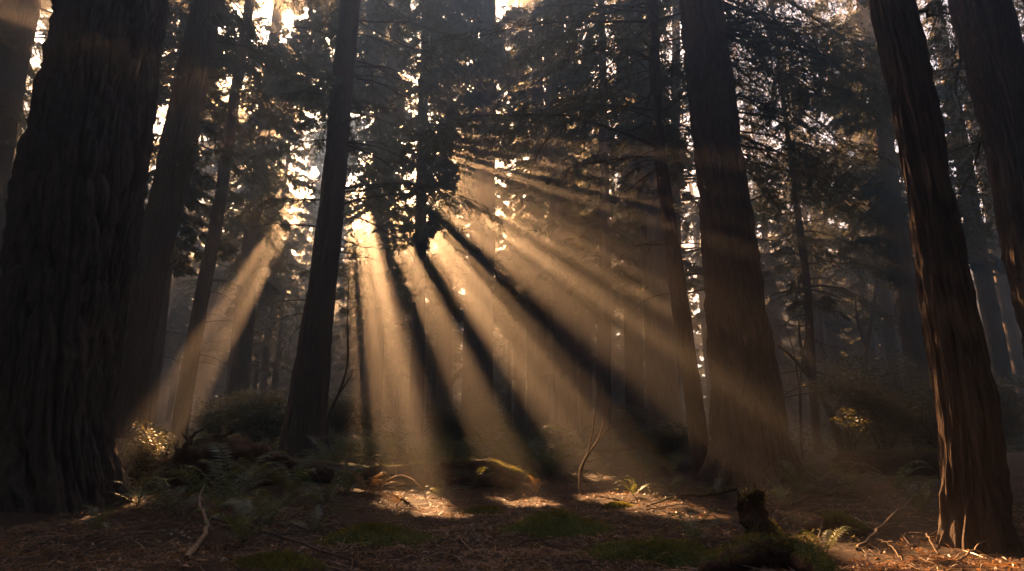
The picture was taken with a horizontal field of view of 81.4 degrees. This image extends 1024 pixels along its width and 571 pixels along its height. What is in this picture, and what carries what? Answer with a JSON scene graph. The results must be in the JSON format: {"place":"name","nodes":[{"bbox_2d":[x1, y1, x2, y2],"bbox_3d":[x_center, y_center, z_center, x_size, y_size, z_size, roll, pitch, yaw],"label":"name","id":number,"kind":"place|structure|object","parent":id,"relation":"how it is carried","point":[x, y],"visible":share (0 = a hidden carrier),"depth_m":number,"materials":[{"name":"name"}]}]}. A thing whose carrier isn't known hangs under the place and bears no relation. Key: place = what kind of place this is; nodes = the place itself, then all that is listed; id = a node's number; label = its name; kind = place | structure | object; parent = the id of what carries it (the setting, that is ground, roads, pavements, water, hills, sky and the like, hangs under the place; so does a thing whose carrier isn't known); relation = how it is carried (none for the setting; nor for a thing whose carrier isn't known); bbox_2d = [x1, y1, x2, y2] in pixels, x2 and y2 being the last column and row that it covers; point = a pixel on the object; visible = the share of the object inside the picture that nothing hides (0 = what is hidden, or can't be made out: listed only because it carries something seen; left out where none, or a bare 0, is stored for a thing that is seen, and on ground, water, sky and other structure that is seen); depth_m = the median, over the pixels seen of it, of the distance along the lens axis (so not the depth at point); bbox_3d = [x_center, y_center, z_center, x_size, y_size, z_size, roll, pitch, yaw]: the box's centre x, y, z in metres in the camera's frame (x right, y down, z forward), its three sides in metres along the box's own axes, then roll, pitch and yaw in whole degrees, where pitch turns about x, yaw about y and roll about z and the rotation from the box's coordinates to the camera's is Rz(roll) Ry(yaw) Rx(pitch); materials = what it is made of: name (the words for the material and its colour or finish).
{"place":"outdoors","nodes":[
{"label":"outdoors","id":0,"kind":"place"},
{"bbox_2d":[0,445,1023,570],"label":"ground","id":1,"kind":"structure","parent":0,"point":[217,535],"depth_m":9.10,"materials":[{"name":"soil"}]},
{"bbox_2d":[0,0,52,275],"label":"conifer tree","id":2,"kind":"object","parent":1,"relation":"on","point":[20,18],"visible":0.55,"depth_m":21.51,"materials":[{"name":"green plant"}]},
{"bbox_2d":[0,0,168,513],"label":"conifer tree","id":3,"kind":"object","parent":1,"relation":"on","point":[77,190],"visible":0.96,"depth_m":10.53,"materials":[{"name":"brown plant"}]},
{"bbox_2d":[51,501,129,537],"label":"fern","id":4,"kind":"object","parent":1,"relation":"on","point":[95,523],"visible":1,"depth_m":7.46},
{"bbox_2d":[13,0,178,161],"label":"conifer tree","id":5,"kind":"object","parent":1,"relation":"on","point":[44,19],"visible":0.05,"depth_m":36.86,"materials":[{"name":"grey plant"}]},
{"bbox_2d":[103,466,183,504],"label":"fern","id":6,"kind":"object","parent":1,"relation":"on","point":[138,489],"visible":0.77,"depth_m":10.02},
{"bbox_2d":[115,418,181,486],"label":"shrub","id":7,"kind":"object","parent":1,"relation":"on","point":[143,448],"visible":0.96,"depth_m":11.98,"materials":[{"name":"green plant"}]},
{"bbox_2d":[107,476,212,510],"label":"fern","id":8,"kind":"object","parent":1,"relation":"on","point":[182,500],"visible":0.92,"depth_m":9.50,"materials":[{"name":"plant"}]},
{"bbox_2d":[149,429,187,457],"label":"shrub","id":9,"kind":"object","parent":1,"relation":"on","point":[171,451],"visible":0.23,"depth_m":17.21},
{"bbox_2d":[168,469,219,491],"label":"fern","id":10,"kind":"object","parent":1,"relation":"on","point":[188,482],"visible":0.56,"depth_m":11.87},
{"bbox_2d":[182,484,209,560],"bbox_3d":[-3.967,2.921,7.640,0.210,0.467,4.362,7,-17,-25],"label":"fallen stick","id":11,"kind":"object","parent":1,"relation":"on","point":[194,547],"visible":0.93,"depth_m":6.97,"materials":[{"name":"brown wood"}]},
{"bbox_2d":[115,0,305,470],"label":"conifer tree","id":12,"kind":"object","parent":1,"relation":"on","point":[178,149],"visible":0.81,"depth_m":18.91,"materials":[{"name":"brown plant"}]},
{"bbox_2d":[127,416,295,488],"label":"undergrowth","id":13,"kind":"object","parent":1,"relation":"on","point":[238,444],"visible":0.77,"depth_m":12.59,"materials":[{"name":"green plant"}]},
{"bbox_2d":[153,441,292,516],"bbox_3d":[-4.689,3.122,9.737,1.944,1.110,2.001,0,-15,0],"label":"fern","id":14,"kind":"object","parent":1,"relation":"on","point":[238,488],"visible":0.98,"depth_m":9.84,"materials":[{"name":"plant"}]},
{"bbox_2d":[152,0,304,455],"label":"conifer tree","id":15,"kind":"object","parent":1,"relation":"on","point":[180,421],"visible":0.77,"depth_m":25.92,"materials":[{"name":"green plant"}]},
{"bbox_2d":[190,389,269,437],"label":"shrub","id":16,"kind":"object","parent":1,"relation":"on","point":[215,426],"visible":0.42,"depth_m":24.65,"materials":[{"name":"green plant"}]},
{"bbox_2d":[184,496,297,543],"bbox_3d":[-3.177,2.740,6.876,0.978,0.501,1.177,-3,-15,12],"label":"fern","id":17,"kind":"object","parent":1,"relation":"on","point":[240,517],"visible":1,"depth_m":7.02,"materials":[{"name":"plant"}]},
{"bbox_2d":[200,381,287,449],"bbox_3d":[-9.272,4.999,22.469,4.262,2.848,4.606,0,-15,0],"label":"shrub","id":18,"kind":"object","parent":1,"relation":"on","point":[263,419],"visible":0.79,"depth_m":21.78,"materials":[{"name":"green plant"}]},
{"bbox_2d":[144,0,355,442],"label":"conifer tree","id":19,"kind":"object","parent":1,"relation":"on","point":[181,267],"visible":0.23,"depth_m":27.37,"materials":[{"name":"brown plant"}]},
{"bbox_2d":[218,457,285,488],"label":"fern","id":20,"kind":"object","parent":1,"relation":"on","point":[251,481],"visible":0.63,"depth_m":12.21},
{"bbox_2d":[165,0,370,410],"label":"conifer tree","id":21,"kind":"object","parent":1,"relation":"on","point":[253,259],"visible":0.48,"depth_m":35.57,"materials":[{"name":"green plant"}]},
{"bbox_2d":[215,467,334,521],"bbox_3d":[-3.711,3.137,8.932,1.695,0.787,1.406,-10,-18,33],"label":"fern","id":22,"kind":"object","parent":1,"relation":"on","point":[276,505],"visible":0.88,"depth_m":8.74,"materials":[{"name":"plant"}]},
{"bbox_2d":[221,548,343,570],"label":"moss mound","id":23,"kind":"object","parent":1,"relation":"on","point":[286,560],"visible":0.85,"depth_m":5.71,"materials":[{"name":"plant"}]},
{"bbox_2d":[207,515,358,563],"bbox_3d":[-2.919,3.068,7.336,0.274,0.163,3.956,14,-21,-43],"label":"fallen stick","id":24,"kind":"object","parent":1,"relation":"on","point":[274,533],"visible":0.83,"depth_m":7.04,"materials":[{"name":"brown wood"}]},
{"bbox_2d":[262,455,323,492],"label":"fern","id":25,"kind":"object","parent":1,"relation":"on","point":[283,476],"visible":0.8,"depth_m":11.67,"materials":[{"name":"plant"}]},
{"bbox_2d":[286,504,346,530],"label":"fern","id":26,"kind":"object","parent":1,"relation":"on","point":[316,521],"visible":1,"depth_m":8.34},
{"bbox_2d":[285,469,352,504],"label":"fern","id":27,"kind":"object","parent":1,"relation":"on","point":[328,489],"visible":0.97,"depth_m":10.53,"materials":[{"name":"plant"}]},
{"bbox_2d":[294,431,364,462],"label":"fern","id":28,"kind":"object","parent":1,"relation":"on","point":[327,457],"visible":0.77,"depth_m":16.57,"materials":[{"name":"plant"}]},
{"bbox_2d":[325,281,352,460],"bbox_3d":[-5.566,2.729,19.457,0.764,5.944,0.126,0,-15,0],"label":"leaning stem","id":29,"kind":"object","parent":1,"relation":"on","point":[342,387],"visible":0.97,"depth_m":19.26,"materials":[{"name":"brown plant"}]},
{"bbox_2d":[319,464,369,493],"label":"fern","id":30,"kind":"object","parent":1,"relation":"on","point":[358,470],"visible":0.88,"depth_m":12.12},
{"bbox_2d":[327,389,390,448],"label":"shrub","id":31,"kind":"object","parent":1,"relation":"on","point":[344,409],"visible":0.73,"depth_m":26.98,"materials":[{"name":"green plant"}]},
{"bbox_2d":[319,430,412,464],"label":"fern","id":32,"kind":"object","parent":1,"relation":"on","point":[356,458],"visible":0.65,"depth_m":18.01,"materials":[{"name":"plant"}]},
{"bbox_2d":[332,469,399,495],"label":"dead fern","id":33,"kind":"object","parent":1,"relation":"on","point":[370,488],"visible":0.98,"depth_m":11.96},
{"bbox_2d":[305,521,444,548],"bbox_3d":[-1.611,3.115,7.420,1.898,0.356,1.496,0,-15,0],"label":"moss mound","id":34,"kind":"object","parent":1,"relation":"on","point":[369,532],"visible":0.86,"depth_m":7.17,"materials":[{"name":"plant"}]},
{"bbox_2d":[335,2,419,408],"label":"conifer tree","id":35,"kind":"object","parent":1,"relation":"on","point":[354,341],"visible":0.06,"depth_m":52.78,"materials":[{"name":"green plant"}]},
{"bbox_2d":[242,0,514,459],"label":"conifer tree","id":36,"kind":"object","parent":1,"relation":"on","point":[306,410],"visible":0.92,"depth_m":21.59,"materials":[{"name":"green plant"}]},
{"bbox_2d":[348,431,412,465],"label":"fern","id":37,"kind":"object","parent":1,"relation":"on","point":[367,440],"visible":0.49,"depth_m":17.41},
{"bbox_2d":[327,0,444,439],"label":"conifer tree","id":38,"kind":"object","parent":1,"relation":"on","point":[372,299],"visible":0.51,"depth_m":40.40,"materials":[{"name":"green plant"}]},
{"bbox_2d":[343,431,441,465],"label":"fern","id":39,"kind":"object","parent":1,"relation":"on","point":[389,461],"visible":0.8,"depth_m":16.78,"materials":[{"name":"plant"}]},
{"bbox_2d":[382,490,413,505],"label":"dead fern","id":40,"kind":"object","parent":1,"relation":"on","point":[393,494],"visible":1,"depth_m":10.76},
{"bbox_2d":[318,0,492,442],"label":"conifer tree","id":41,"kind":"object","parent":1,"relation":"on","point":[419,242],"visible":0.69,"depth_m":35.83,"materials":[{"name":"green plant"}]},
{"bbox_2d":[290,455,522,487],"bbox_3d":[-2.917,4.380,13.994,6.452,0.820,0.777,-2,-15,7],"label":"fallen log","id":42,"kind":"object","parent":1,"relation":"on","point":[426,475],"visible":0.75,"depth_m":13.71,"materials":[{"name":"brown wood"}]},
{"bbox_2d":[436,456,540,483],"bbox_3d":[-0.540,4.223,13.692,2.574,0.593,0.454,-5,-16,17],"label":"fallen log","id":43,"kind":"object","parent":42,"relation":"on","point":[500,468],"visible":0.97,"depth_m":13.62,"materials":[{"name":"brown wood"}]},
{"bbox_2d":[384,432,466,464],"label":"fern","id":44,"kind":"object","parent":1,"relation":"on","point":[416,459],"visible":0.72,"depth_m":16.43,"materials":[{"name":"plant"}]},
{"bbox_2d":[399,432,487,463],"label":"fern","id":45,"kind":"object","parent":1,"relation":"on","point":[447,455],"visible":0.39,"depth_m":17.61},
{"bbox_2d":[391,17,512,440],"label":"conifer tree","id":46,"kind":"object","parent":1,"relation":"on","point":[437,318],"visible":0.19,"depth_m":43.63,"materials":[{"name":"brown plant"}]},
{"bbox_2d":[420,402,488,448],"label":"shrub","id":47,"kind":"object","parent":1,"relation":"on","point":[449,425],"visible":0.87,"depth_m":25.74,"materials":[{"name":"green plant"}]},
{"bbox_2d":[432,439,502,461],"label":"fern","id":48,"kind":"object","parent":1,"relation":"on","point":[462,452],"visible":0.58,"depth_m":17.30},
{"bbox_2d":[460,505,504,514],"bbox_3d":[-0.521,3.853,10.118,1.006,0.243,0.757,0,-15,0],"label":"moss mound","id":49,"kind":"object","parent":1,"relation":"on","point":[484,508],"visible":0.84,"depth_m":10.07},
{"bbox_2d":[440,427,535,463],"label":"fern","id":50,"kind":"object","parent":1,"relation":"on","point":[477,445],"visible":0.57,"depth_m":16.93,"materials":[{"name":"plant"}]},
{"bbox_2d":[457,392,525,451],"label":"shrub","id":51,"kind":"object","parent":1,"relation":"on","point":[491,421],"visible":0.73,"depth_m":28.81,"materials":[{"name":"green plant"}]},
{"bbox_2d":[430,0,572,448],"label":"conifer tree","id":52,"kind":"object","parent":1,"relation":"on","point":[476,370],"visible":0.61,"depth_m":37.62,"materials":[{"name":"green plant"}]},
{"bbox_2d":[480,439,540,469],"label":"fern","id":53,"kind":"object","parent":1,"relation":"on","point":[506,453],"visible":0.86,"depth_m":16.30,"materials":[{"name":"plant"}]},
{"bbox_2d":[0,0,1021,441],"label":"wood","id":54,"kind":"object","parent":1,"relation":"on","point":[828,332],"visible":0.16,"depth_m":58.33,"materials":[{"name":"grey plant"}]},
{"bbox_2d":[475,0,552,445],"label":"conifer tree","id":55,"kind":"object","parent":1,"relation":"on","point":[515,331],"visible":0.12,"depth_m":42.28,"materials":[{"name":"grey plant"}]},
{"bbox_2d":[486,422,568,467],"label":"fern","id":56,"kind":"object","parent":1,"relation":"on","point":[505,436],"visible":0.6,"depth_m":17.93,"materials":[{"name":"plant"}]},
{"bbox_2d":[503,442,562,471],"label":"fern","id":57,"kind":"object","parent":1,"relation":"on","point":[530,465],"visible":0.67,"depth_m":16.37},
{"bbox_2d":[483,0,598,447],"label":"conifer tree","id":58,"kind":"object","parent":1,"relation":"on","point":[537,400],"visible":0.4,"depth_m":37.64,"materials":[{"name":"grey plant"}]},
{"bbox_2d":[525,440,579,475],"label":"fern","id":59,"kind":"object","parent":1,"relation":"on","point":[547,462],"visible":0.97,"depth_m":15.66,"materials":[{"name":"plant"}]},
{"bbox_2d":[490,508,625,539],"bbox_3d":[0.674,3.258,8.150,1.943,0.415,1.460,-9,-18,31],"label":"moss mound","id":60,"kind":"object","parent":1,"relation":"on","point":[558,523],"visible":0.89,"depth_m":7.85,"materials":[{"name":"plant"}]},
{"bbox_2d":[496,0,620,448],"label":"conifer tree","id":61,"kind":"object","parent":1,"relation":"on","point":[561,329],"visible":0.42,"depth_m":36.18,"materials":[{"name":"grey plant"}]},
{"bbox_2d":[525,16,623,444],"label":"conifer tree","id":62,"kind":"object","parent":1,"relation":"on","point":[587,319],"visible":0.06,"depth_m":43.92,"materials":[{"name":"grey plant"}]},
{"bbox_2d":[557,456,606,480],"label":"fern","id":63,"kind":"object","parent":1,"relation":"on","point":[577,472],"visible":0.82,"depth_m":15.06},
{"bbox_2d":[154,414,1023,458],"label":"undergrowth","id":64,"kind":"object","parent":1,"relation":"on","point":[808,441],"visible":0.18,"depth_m":28.86,"materials":[{"name":"plant"}]},
{"bbox_2d":[385,0,797,477],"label":"conifer tree","id":65,"kind":"object","parent":1,"relation":"on","point":[693,395],"visible":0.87,"depth_m":17.45,"materials":[{"name":"green plant"}]},
{"bbox_2d":[578,378,622,494],"bbox_3d":[1.967,3.326,13.188,1.077,2.571,0.084,0,-15,0],"label":"bare sapling","id":66,"kind":"object","parent":1,"relation":"on","point":[589,451],"visible":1,"depth_m":13.10,"materials":[{"name":"brown wood"}]},
{"bbox_2d":[527,0,684,452],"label":"conifer tree","id":67,"kind":"object","parent":1,"relation":"on","point":[594,235],"visible":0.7,"depth_m":29.57,"materials":[{"name":"green plant"}]},
{"bbox_2d":[592,447,638,452],"bbox_3d":[2.852,4.527,16.399,1.364,0.149,0.145,0,-15,0],"label":"fallen limb","id":68,"kind":"object","parent":1,"relation":"on","point":[617,449],"visible":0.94,"depth_m":16.35,"materials":[{"name":"wood"}]},
{"bbox_2d":[599,501,634,509],"bbox_3d":[1.934,4.054,10.873,0.784,0.231,0.545,6,-16,-23],"label":"moss mound","id":69,"kind":"object","parent":1,"relation":"on","point":[613,504],"visible":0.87,"depth_m":10.81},
{"bbox_2d":[611,402,647,446],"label":"shrub","id":70,"kind":"object","parent":1,"relation":"on","point":[624,422],"visible":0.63,"depth_m":30.00,"materials":[{"name":"green plant"}]},
{"bbox_2d":[575,0,689,446],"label":"conifer tree","id":71,"kind":"object","parent":1,"relation":"on","point":[634,370],"visible":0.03,"depth_m":36.10,"materials":[{"name":"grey plant"}]},
{"bbox_2d":[564,0,703,450],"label":"conifer tree","id":72,"kind":"object","parent":1,"relation":"on","point":[663,398],"visible":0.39,"depth_m":29.42,"materials":[{"name":"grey plant"}]},
{"bbox_2d":[568,534,717,570],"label":"moss mound","id":73,"kind":"object","parent":1,"relation":"on","point":[687,552],"visible":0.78,"depth_m":6.27,"materials":[{"name":"plant"}]},
{"bbox_2d":[620,448,674,475],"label":"fern","id":74,"kind":"object","parent":1,"relation":"on","point":[656,466],"visible":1,"depth_m":15.94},
{"bbox_2d":[610,414,708,466],"bbox_3d":[4.566,4.796,18.339,2.990,1.604,2.167,-13,-20,40],"label":"shrub","id":75,"kind":"object","parent":1,"relation":"on","point":[663,437],"visible":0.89,"depth_m":18.13,"materials":[{"name":"green plant"}]},
{"bbox_2d":[644,438,690,472],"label":"fern","id":76,"kind":"object","parent":1,"relation":"on","point":[679,457],"visible":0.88,"depth_m":16.52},
{"bbox_2d":[647,487,737,505],"bbox_3d":[3.473,4.156,11.780,3.002,0.230,0.548,11,-18,-35],"label":"fallen stick","id":77,"kind":"object","parent":1,"relation":"on","point":[707,495],"visible":0.97,"depth_m":11.83,"materials":[{"name":"brown wood"}]},
{"bbox_2d":[656,506,734,541],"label":"fern","id":78,"kind":"object","parent":1,"relation":"on","point":[700,530],"visible":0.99,"depth_m":7.24,"materials":[{"name":"plant"}]},
{"bbox_2d":[536,0,950,485],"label":"conifer tree","id":79,"kind":"object","parent":1,"relation":"on","point":[750,442],"visible":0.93,"depth_m":16.76,"materials":[{"name":"brown plant"}]},
{"bbox_2d":[607,2,894,401],"bbox_3d":[13.001,-11.574,34.339,16.612,41.565,10.558,0,-15,0],"label":"conifer tree","id":80,"kind":"object","parent":1,"relation":"on","point":[676,192],"visible":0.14,"depth_m":32.32,"materials":[{"name":"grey plant"}]},
{"bbox_2d":[732,482,784,540],"bbox_3d":[2.985,2.806,7.066,0.736,0.905,0.838,0,-15,0],"label":"stump","id":81,"kind":"object","parent":1,"relation":"on","point":[751,510],"visible":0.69,"depth_m":6.97,"materials":[{"name":"brown wood"}]},
{"bbox_2d":[698,527,839,570],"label":"moss mound","id":82,"kind":"object","parent":1,"relation":"on","point":[758,551],"visible":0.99,"depth_m":5.97,"materials":[{"name":"green plant"}]},
{"bbox_2d":[757,478,804,505],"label":"fern","id":83,"kind":"object","parent":1,"relation":"on","point":[780,492],"visible":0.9,"depth_m":10.31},
{"bbox_2d":[784,320,811,458],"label":"forked stem","id":84,"kind":"object","parent":1,"relation":"on","point":[800,421],"visible":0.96,"depth_m":20.70,"materials":[{"name":"brown plant"}]},
{"bbox_2d":[777,320,857,451],"bbox_3d":[11.335,3.742,21.773,2.916,5.079,0.294,0,-15,0],"label":"bent tree","id":85,"kind":"object","parent":1,"relation":"on","point":[806,371],"visible":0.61,"depth_m":21.78,"materials":[{"name":"brown plant"}]},
{"bbox_2d":[784,526,856,552],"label":"fern","id":86,"kind":"object","parent":1,"relation":"on","point":[827,546],"visible":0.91,"depth_m":6.54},
{"bbox_2d":[801,453,863,480],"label":"fern","id":87,"kind":"object","parent":1,"relation":"on","point":[817,472],"visible":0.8,"depth_m":13.60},
{"bbox_2d":[752,0,913,454],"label":"conifer tree","id":88,"kind":"object","parent":1,"relation":"on","point":[803,254],"visible":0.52,"depth_m":25.33,"materials":[{"name":"green plant"}]},
{"bbox_2d":[802,506,869,535],"bbox_3d":[4.349,3.135,7.962,0.377,0.344,0.826,14,-21,-43],"label":"moss mound","id":89,"kind":"object","parent":1,"relation":"on","point":[835,520],"visible":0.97,"depth_m":7.91,"materials":[{"name":"green plant"}]},
{"bbox_2d":[818,463,875,491],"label":"fern","id":90,"kind":"object","parent":1,"relation":"on","point":[849,478],"visible":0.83,"depth_m":11.80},
{"bbox_2d":[818,407,888,450],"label":"shrub","id":91,"kind":"object","parent":1,"relation":"on","point":[848,442],"visible":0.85,"depth_m":16.82,"materials":[{"name":"green plant"}]},
{"bbox_2d":[802,0,913,444],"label":"conifer tree","id":92,"kind":"object","parent":1,"relation":"on","point":[883,295],"visible":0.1,"depth_m":38.69,"materials":[{"name":"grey plant"}]},
{"bbox_2d":[787,348,933,450],"bbox_3d":[11.533,3.831,19.190,4.505,3.848,4.268,0,-15,0],"label":"shrub","id":93,"kind":"object","parent":1,"relation":"on","point":[851,400],"visible":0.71,"depth_m":18.65,"materials":[{"name":"green plant"}]},
{"bbox_2d":[854,279,878,437],"bbox_3d":[20.438,4.158,34.085,2.721,9.936,0.462,0,-15,0],"label":"slanting tree","id":94,"kind":"object","parent":1,"relation":"on","point":[866,340],"visible":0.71,"depth_m":34.39,"materials":[{"name":"brown plant"}]},
{"bbox_2d":[772,0,976,447],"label":"conifer tree","id":95,"kind":"object","parent":1,"relation":"on","point":[890,188],"visible":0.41,"depth_m":27.28,"materials":[{"name":"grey plant"}]},
{"bbox_2d":[829,445,939,476],"bbox_3d":[9.417,4.287,14.524,3.051,0.765,0.737,-5,-16,19],"label":"fallen log","id":96,"kind":"object","parent":1,"relation":"on","point":[882,461],"visible":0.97,"depth_m":14.36,"materials":[{"name":"brown wood"}]},
{"bbox_2d":[855,493,917,550],"bbox_3d":[4.838,2.961,7.550,2.445,0.508,0.108,13,-20,-39],"label":"fallen stick","id":97,"kind":"object","parent":1,"relation":"on","point":[866,541],"visible":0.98,"depth_m":7.26,"materials":[{"name":"brown wood"}]},
{"bbox_2d":[849,460,936,487],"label":"fern","id":98,"kind":"object","parent":1,"relation":"on","point":[903,477],"visible":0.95,"depth_m":11.87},
{"bbox_2d":[863,369,937,449],"bbox_3d":[12.578,3.897,17.582,3.602,2.855,3.506,0,-15,0],"label":"shrub","id":99,"kind":"object","parent":1,"relation":"on","point":[929,434],"visible":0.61,"depth_m":17.42,"materials":[{"name":"green plant"}]},
{"bbox_2d":[889,479,940,511],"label":"fern","id":100,"kind":"object","parent":1,"relation":"on","point":[922,499],"visible":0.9,"depth_m":8.95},
{"bbox_2d":[813,0,1021,554],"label":"conifer tree","id":101,"kind":"object","parent":1,"relation":"on","point":[975,498],"visible":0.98,"depth_m":7.43,"materials":[{"name":"brown plant"}]},
{"bbox_2d":[855,0,1023,451],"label":"conifer tree","id":102,"kind":"object","parent":1,"relation":"on","point":[989,306],"visible":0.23,"depth_m":28.04,"materials":[{"name":"grey plant"}]},
{"bbox_2d":[889,0,1023,356],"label":"conifer tree","id":103,"kind":"object","parent":1,"relation":"on","point":[989,38],"visible":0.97,"depth_m":11.81,"materials":[{"name":"green plant"}]},
{"bbox_2d":[919,1,1023,426],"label":"conifer tree","id":104,"kind":"object","parent":1,"relation":"on","point":[1012,332],"visible":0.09,"depth_m":34.60,"materials":[{"name":"grey plant"}]},
{"bbox_2d":[991,365,1023,451],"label":"shrub","id":105,"kind":"object","parent":1,"relation":"on","point":[1008,414],"visible":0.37,"depth_m":21.00,"materials":[{"name":"green plant"}]},
{"bbox_2d":[24,0,1023,397],"label":"sky","id":106,"kind":"structure","parent":0,"point":[268,13],"materials":[{"name":"white"}]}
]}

